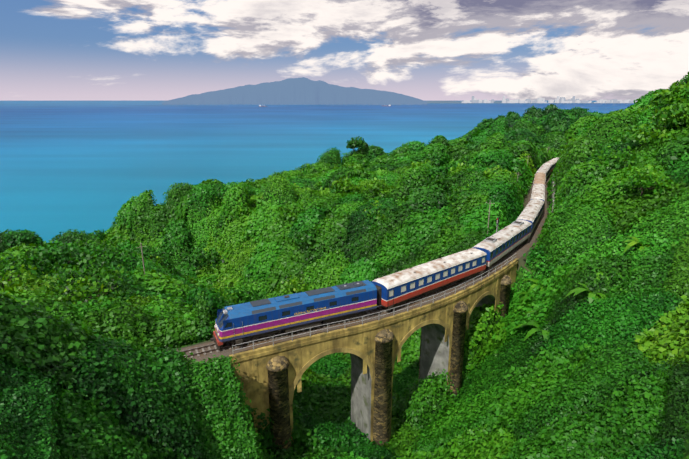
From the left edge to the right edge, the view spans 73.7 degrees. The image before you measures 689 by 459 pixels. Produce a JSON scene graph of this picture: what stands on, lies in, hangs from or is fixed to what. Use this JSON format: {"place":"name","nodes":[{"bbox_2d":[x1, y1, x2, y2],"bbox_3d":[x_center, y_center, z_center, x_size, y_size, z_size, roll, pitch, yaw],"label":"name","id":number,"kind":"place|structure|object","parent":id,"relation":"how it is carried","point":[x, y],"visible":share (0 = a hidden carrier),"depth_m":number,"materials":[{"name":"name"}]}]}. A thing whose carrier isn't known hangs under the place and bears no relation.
{"place":"outdoors","nodes":[
{"label":"outdoors","id":0,"kind":"place"},
{"bbox_2d":[161,77,426,104],"bbox_3d":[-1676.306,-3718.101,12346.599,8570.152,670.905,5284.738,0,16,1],"label":"mountain","id":1,"kind":"structure","parent":0,"point":[298,91],"depth_m":10831.41,"materials":[{"name":"grey"}]},
{"bbox_2d":[0,101,633,242],"bbox_3d":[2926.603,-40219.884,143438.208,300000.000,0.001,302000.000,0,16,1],"label":"sea","id":2,"kind":"structure","parent":0,"point":[89,166],"depth_m":1103.22,"materials":[{"name":"liquid"}]},
{"bbox_2d":[0,0,688,100],"label":"sky","id":3,"kind":"structure","parent":0,"point":[51,50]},
{"bbox_2d":[146,177,549,354],"bbox_3d":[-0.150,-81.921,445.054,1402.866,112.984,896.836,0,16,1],"label":"ground","id":4,"kind":"structure","parent":0,"point":[522,261],"depth_m":80.33,"materials":[{"name":"soil"}]},
{"bbox_2d":[109,136,433,243],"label":"trees","id":5,"kind":"object","parent":4,"relation":"on","point":[353,143],"visible":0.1,"depth_m":199.41,"materials":[{"name":"green plant"}]},
{"bbox_2d":[136,150,547,274],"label":"utility poles","id":6,"kind":"object","parent":4,"relation":"on","point":[487,231],"visible":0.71,"depth_m":83.56,"materials":[{"name":"wood"}]},
{"bbox_2d":[0,72,688,458],"bbox_3d":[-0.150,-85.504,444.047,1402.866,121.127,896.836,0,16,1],"label":"vegetation","id":7,"kind":"object","parent":4,"relation":"on","point":[546,378],"depth_m":60.71,"materials":[{"name":"green plant"}]},
{"bbox_2d":[0,81,688,311],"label":"hillside trees","id":8,"kind":"object","parent":4,"relation":"on","point":[91,277],"visible":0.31,"depth_m":85.85,"materials":[{"name":"green plant"}]},
{"bbox_2d":[176,171,552,363],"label":"railway track","id":9,"kind":"structure","parent":4,"relation":"on","point":[201,352],"depth_m":55.68,"materials":[{"name":"metal"}]},
{"bbox_2d":[210,280,376,348],"bbox_3d":[-5.133,9.208,52.029,19.800,4.110,2.950,-8,17,-25],"label":"locomotive","id":10,"kind":"object","parent":9,"relation":"on","point":[236,324],"visible":1,"depth_m":50.42,"materials":[{"name":"blue paint"}]},
{"bbox_2d":[371,248,486,308],"bbox_3d":[12.038,6.380,62.461,21.700,3.910,2.970,-13,20,-38],"label":"coach","id":11,"kind":"object","parent":9,"relation":"on","point":[400,287],"visible":0.98,"depth_m":59.99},
{"bbox_2d":[473,220,531,268],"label":"coach","id":12,"kind":"object","parent":9,"relation":"on","point":[498,245],"visible":0.92,"depth_m":74.53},
{"bbox_2d":[516,199,543,235],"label":"coach","id":13,"kind":"object","parent":9,"relation":"on","point":[532,212],"visible":0.83,"depth_m":91.97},
{"bbox_2d":[531,183,544,209],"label":"coach","id":14,"kind":"object","parent":9,"relation":"on","point":[538,190],"visible":0.69,"depth_m":110.47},
{"bbox_2d":[533,172,545,184],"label":"coach","id":15,"kind":"object","parent":9,"relation":"on","point":[540,177],"visible":0.58,"depth_m":130.14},
{"bbox_2d":[536,164,550,178],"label":"coach","id":16,"kind":"object","parent":9,"relation":"on","point":[545,169],"visible":0.69,"depth_m":149.36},
{"bbox_2d":[544,158,558,171],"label":"coach","id":17,"kind":"object","parent":9,"relation":"on","point":[552,162],"visible":0.5,"depth_m":163.64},
{"bbox_2d":[229,258,517,449],"bbox_3d":[8.318,19.583,64.608,50.488,22.313,9.651,-11,19,-35],"label":"viaduct","id":18,"kind":"object","parent":4,"relation":"on","point":[270,375],"visible":0.6,"depth_m":56.40,"materials":[{"name":"concrete"}]},
{"bbox_2d":[232,253,515,354],"bbox_3d":[8.048,8.271,61.581,49.427,1.105,8.143,-11,19,-35],"label":"bridge railing","id":19,"kind":"object","parent":18,"relation":"on","point":[362,320],"visible":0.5,"depth_m":53.90,"materials":[{"name":"brown metal"}]},
{"bbox_2d":[140,82,682,356],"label":"palm plants","id":20,"kind":"object","parent":4,"relation":"on","point":[578,290],"visible":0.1,"depth_m":61.56,"materials":[{"name":"green plant"}]},
{"bbox_2d":[548,181,554,223],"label":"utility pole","id":21,"kind":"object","parent":4,"relation":"on","point":[552,194],"depth_m":114.14,"materials":[{"name":"concrete"}]},
{"bbox_2d":[467,87,675,149],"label":"trees","id":22,"kind":"object","parent":4,"relation":"on","point":[547,127],"visible":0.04,"depth_m":243.03,"materials":[{"name":"green plant"}]},
{"bbox_2d":[426,96,636,102],"bbox_3d":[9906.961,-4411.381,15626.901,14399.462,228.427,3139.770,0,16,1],"label":"distant city skyline","id":23,"kind":"structure","parent":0,"point":[542,100],"depth_m":14443.86,"materials":[{"name":"grey concrete"}]}
]}

